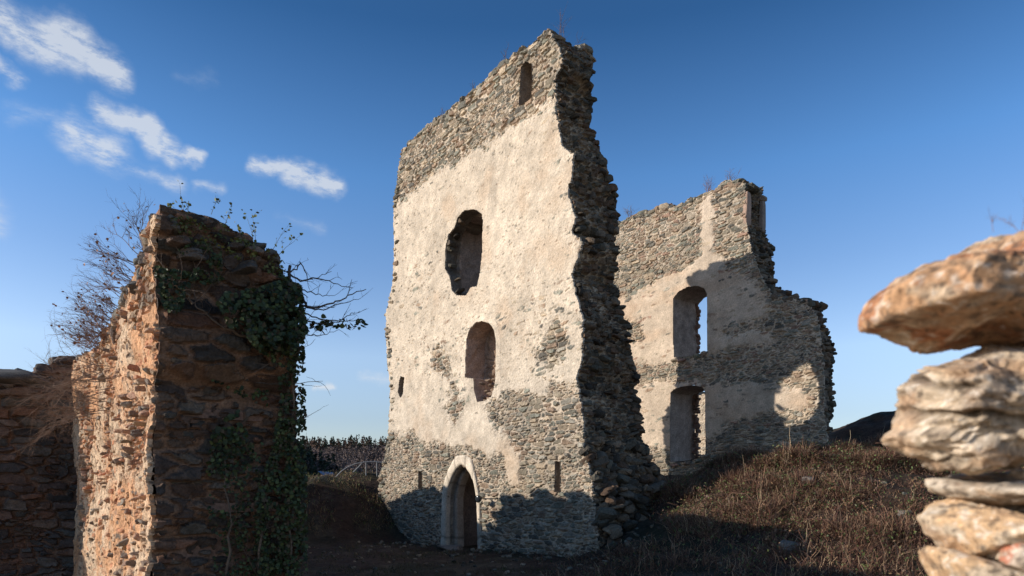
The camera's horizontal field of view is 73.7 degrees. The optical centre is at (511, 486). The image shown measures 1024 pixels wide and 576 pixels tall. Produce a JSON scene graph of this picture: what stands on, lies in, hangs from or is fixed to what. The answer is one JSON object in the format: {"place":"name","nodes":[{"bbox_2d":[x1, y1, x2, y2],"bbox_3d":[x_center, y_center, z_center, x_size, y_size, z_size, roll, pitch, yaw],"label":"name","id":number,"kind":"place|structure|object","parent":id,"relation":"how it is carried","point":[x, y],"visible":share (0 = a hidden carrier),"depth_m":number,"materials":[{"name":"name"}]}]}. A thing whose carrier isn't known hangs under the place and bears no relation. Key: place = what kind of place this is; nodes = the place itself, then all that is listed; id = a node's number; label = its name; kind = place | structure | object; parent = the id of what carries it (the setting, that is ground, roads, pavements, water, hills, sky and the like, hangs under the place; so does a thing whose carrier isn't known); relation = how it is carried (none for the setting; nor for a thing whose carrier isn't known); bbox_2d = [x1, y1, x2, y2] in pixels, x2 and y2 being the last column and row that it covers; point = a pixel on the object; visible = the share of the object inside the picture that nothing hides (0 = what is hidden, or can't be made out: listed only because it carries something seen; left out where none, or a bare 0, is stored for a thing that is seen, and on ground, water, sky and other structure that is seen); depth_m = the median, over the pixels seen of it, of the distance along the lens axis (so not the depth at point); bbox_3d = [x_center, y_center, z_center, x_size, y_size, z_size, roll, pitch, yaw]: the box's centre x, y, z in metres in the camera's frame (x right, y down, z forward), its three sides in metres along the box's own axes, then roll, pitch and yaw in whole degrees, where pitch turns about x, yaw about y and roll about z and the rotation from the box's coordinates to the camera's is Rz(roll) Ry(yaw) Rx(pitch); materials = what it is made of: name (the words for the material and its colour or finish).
{"place":"outdoors","nodes":[
{"label":"outdoors","id":0,"kind":"place"},
{"bbox_2d":[0,0,1023,445],"label":"sky","id":1,"kind":"structure","parent":0,"point":[880,137],"materials":[{"name":"blue"}]},
{"bbox_2d":[298,411,963,575],"bbox_3d":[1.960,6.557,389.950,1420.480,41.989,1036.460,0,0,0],"label":"ground","id":2,"kind":"structure","parent":0,"point":[861,429],"depth_m":15.50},
{"bbox_2d":[0,356,77,575],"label":"cross wall","id":3,"kind":"structure","parent":2,"relation":"on","point":[38,496],"depth_m":12.39,"materials":[{"name":"stone"}]},
{"bbox_2d":[71,204,302,575],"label":"ivy grown wall","id":4,"kind":"structure","parent":2,"relation":"on","point":[147,485],"depth_m":7.31,"materials":[{"name":"stone"}]},
{"bbox_2d":[0,306,118,457],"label":"dry bush","id":5,"kind":"object","parent":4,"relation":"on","point":[64,386],"visible":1,"depth_m":9.27,"materials":[{"name":"brown plant"}]},
{"bbox_2d":[43,216,137,369],"bbox_3d":[-5.597,-2.423,8.941,0.782,1.628,3.267,0,0,-39],"label":"bare shrub","id":6,"kind":"object","parent":4,"relation":"on","point":[87,332],"visible":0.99,"depth_m":8.94,"materials":[{"name":"brown plant"}]},
{"bbox_2d":[105,188,154,254],"bbox_3d":[-4.223,-2.965,7.623,0.604,0.802,0.348,0,0,12],"label":"sapling","id":7,"kind":"object","parent":4,"relation":"on","point":[136,223],"visible":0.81,"depth_m":7.61,"materials":[{"name":"brown plant"}]},
{"bbox_2d":[149,234,231,313],"bbox_3d":[-3.205,-2.149,6.926,0.803,0.896,0.619,0,0,-32],"label":"ivy","id":8,"kind":"object","parent":4,"relation":"attached to","point":[173,304],"visible":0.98,"depth_m":6.86,"materials":[{"name":"green plant"}]},
{"bbox_2d":[167,183,302,276],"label":"weeds","id":9,"kind":"object","parent":4,"relation":"on","point":[169,205],"visible":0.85,"depth_m":7.13,"materials":[{"name":"green plant"}]},
{"bbox_2d":[191,280,323,374],"bbox_3d":[-2.676,-1.727,7.190,1.020,1.110,1.240,0,0,42],"label":"ivy","id":10,"kind":"object","parent":4,"relation":"attached to","point":[251,305],"visible":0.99,"depth_m":7.14,"materials":[{"name":"green plant"}]},
{"bbox_2d":[205,258,367,575],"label":"ivy","id":11,"kind":"object","parent":4,"relation":"attached to","point":[284,433],"depth_m":7.51,"materials":[{"name":"green plant"}]},
{"bbox_2d":[297,444,339,474],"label":"spur conifers","id":12,"kind":"object","parent":2,"relation":"on","point":[310,455],"visible":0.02,"depth_m":221.04,"materials":[{"name":"green plant"}]},
{"bbox_2d":[317,471,334,474],"bbox_3d":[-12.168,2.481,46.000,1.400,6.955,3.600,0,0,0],"label":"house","id":13,"kind":"structure","parent":2,"relation":"on","point":[321,472],"depth_m":45.13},
{"bbox_2d":[299,443,385,475],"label":"bare wood","id":14,"kind":"object","parent":2,"relation":"on","point":[344,458],"visible":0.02,"depth_m":294.92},
{"bbox_2d":[299,434,387,451],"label":"ridge conifers","id":15,"kind":"object","parent":2,"relation":"on","point":[350,441],"visible":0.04,"depth_m":333.13,"materials":[{"name":"green plant"}]},
{"bbox_2d":[297,467,396,536],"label":"bank grass","id":16,"kind":"structure","parent":2,"relation":"on","point":[351,473],"depth_m":23.10,"materials":[{"name":"plant"}]},
{"bbox_2d":[335,461,381,476],"bbox_3d":[-5.406,-0.544,24.500,1.897,0.720,0.044,0,0,0],"label":"handrail","id":17,"kind":"object","parent":2,"relation":"on","point":[366,462],"visible":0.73,"depth_m":24.48,"materials":[{"name":"metal"}]},
{"bbox_2d":[377,28,668,557],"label":"ruined tower wall","id":18,"kind":"structure","parent":2,"relation":"on","point":[514,377],"depth_m":17.52,"materials":[{"name":"stone"}]},
{"bbox_2d":[475,495,498,502],"bbox_3d":[-0.684,0.339,18.216,0.658,0.197,0.177,0,0,21],"label":"spotlight","id":19,"kind":"object","parent":18,"relation":"attached to","point":[478,498],"visible":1,"depth_m":18.24,"materials":[{"name":"black metal"}]},
{"bbox_2d":[556,2,587,44],"bbox_3d":[1.389,-11.479,17.181,0.879,1.098,0.697,0,0,-44],"label":"dry weed","id":20,"kind":"object","parent":18,"relation":"on","point":[563,24],"visible":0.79,"depth_m":17.04,"materials":[{"name":"brown plant"}]},
{"bbox_2d":[301,540,823,575],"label":"short grass","id":21,"kind":"structure","parent":2,"relation":"on","point":[469,550],"depth_m":15.07,"materials":[{"name":"plant"}]},
{"bbox_2d":[305,463,906,575],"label":"rubble","id":22,"kind":"object","parent":2,"relation":"on","point":[527,556],"visible":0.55,"depth_m":15.55,"materials":[{"name":"stone"}]},
{"bbox_2d":[695,392,705,456],"bbox_3d":[10.292,-2.520,35.456,1.103,5.100,2.900,0,0,-38],"label":"wall fragment","id":23,"kind":"object","parent":2,"relation":"on","point":[701,435],"depth_m":35.25,"materials":[{"name":"stone"}]},
{"bbox_2d":[613,178,836,475],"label":"ruined palace wall","id":24,"kind":"structure","parent":2,"relation":"on","point":[759,372],"depth_m":23.58,"materials":[{"name":"stone"}]},
{"bbox_2d":[623,207,639,217],"bbox_3d":[4.551,-10.594,26.218,0.717,0.561,0.430,0,0,0],"label":"dry grass tuft","id":25,"kind":"object","parent":24,"relation":"on","point":[631,212],"visible":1,"depth_m":26.20,"materials":[{"name":"brown plant"}]},
{"bbox_2d":[700,175,715,191],"bbox_3d":[6.967,-10.770,24.302,0.572,0.678,0.603,0,0,0],"label":"dry grass tuft","id":26,"kind":"object","parent":24,"relation":"on","point":[708,185],"visible":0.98,"depth_m":24.26,"materials":[{"name":"brown plant"}]},
{"bbox_2d":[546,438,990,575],"bbox_3d":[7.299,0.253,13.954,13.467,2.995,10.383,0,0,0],"label":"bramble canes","id":27,"kind":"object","parent":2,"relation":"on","point":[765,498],"visible":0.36,"depth_m":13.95,"materials":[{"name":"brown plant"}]},
{"bbox_2d":[532,431,1023,575],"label":"dry brambles","id":28,"kind":"object","parent":2,"relation":"on","point":[773,502],"visible":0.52,"depth_m":13.53,"materials":[{"name":"brown plant"}]},
{"bbox_2d":[542,427,1023,575],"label":"tall dry stalks","id":29,"kind":"object","parent":2,"relation":"on","point":[780,503],"visible":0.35,"depth_m":13.74,"materials":[{"name":"brown plant"}]},
{"bbox_2d":[778,540,799,554],"bbox_3d":[4.889,1.075,12.097,0.429,0.258,0.343,0,0,-30],"label":"field stone","id":30,"kind":"object","parent":2,"relation":"on","point":[781,544],"visible":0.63,"depth_m":11.96,"materials":[{"name":"grey stone"}]},
{"bbox_2d":[800,476,816,485],"bbox_3d":[6.387,-0.099,14.729,0.336,0.269,0.438,0,0,0],"label":"field stone","id":31,"kind":"object","parent":2,"relation":"on","point":[809,478],"visible":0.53,"depth_m":14.60,"materials":[{"name":"grey stone"}]},
{"bbox_2d":[657,434,1004,573],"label":"scrub leaves","id":32,"kind":"object","parent":2,"relation":"on","point":[768,536],"visible":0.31,"depth_m":14.10,"materials":[{"name":"plant"}]},
{"bbox_2d":[656,434,1006,575],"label":"scrub","id":33,"kind":"object","parent":2,"relation":"on","point":[802,504],"visible":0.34,"depth_m":14.26,"materials":[{"name":"brown plant"}]},
{"bbox_2d":[897,510,911,516],"bbox_3d":[7.339,0.521,12.789,0.270,0.152,0.190,0,0,0],"label":"field stone","id":34,"kind":"object","parent":2,"relation":"on","point":[902,511],"visible":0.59,"depth_m":12.72,"materials":[{"name":"grey stone"}]},
{"bbox_2d":[880,344,1023,575],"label":"dry stone wall","id":35,"kind":"structure","parent":2,"relation":"on","point":[964,414],"depth_m":1.40,"materials":[{"name":"beige stone"}]},
{"bbox_2d":[858,230,1023,353],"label":"stone slab","id":36,"kind":"object","parent":35,"relation":"on","point":[972,295],"depth_m":1.34,"materials":[{"name":"brown stone"}]},
{"bbox_2d":[988,196,1023,231],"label":"dry weed","id":37,"kind":"object","parent":36,"relation":"on","point":[992,219],"visible":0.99,"depth_m":1.35,"materials":[{"name":"plant"}]}
]}

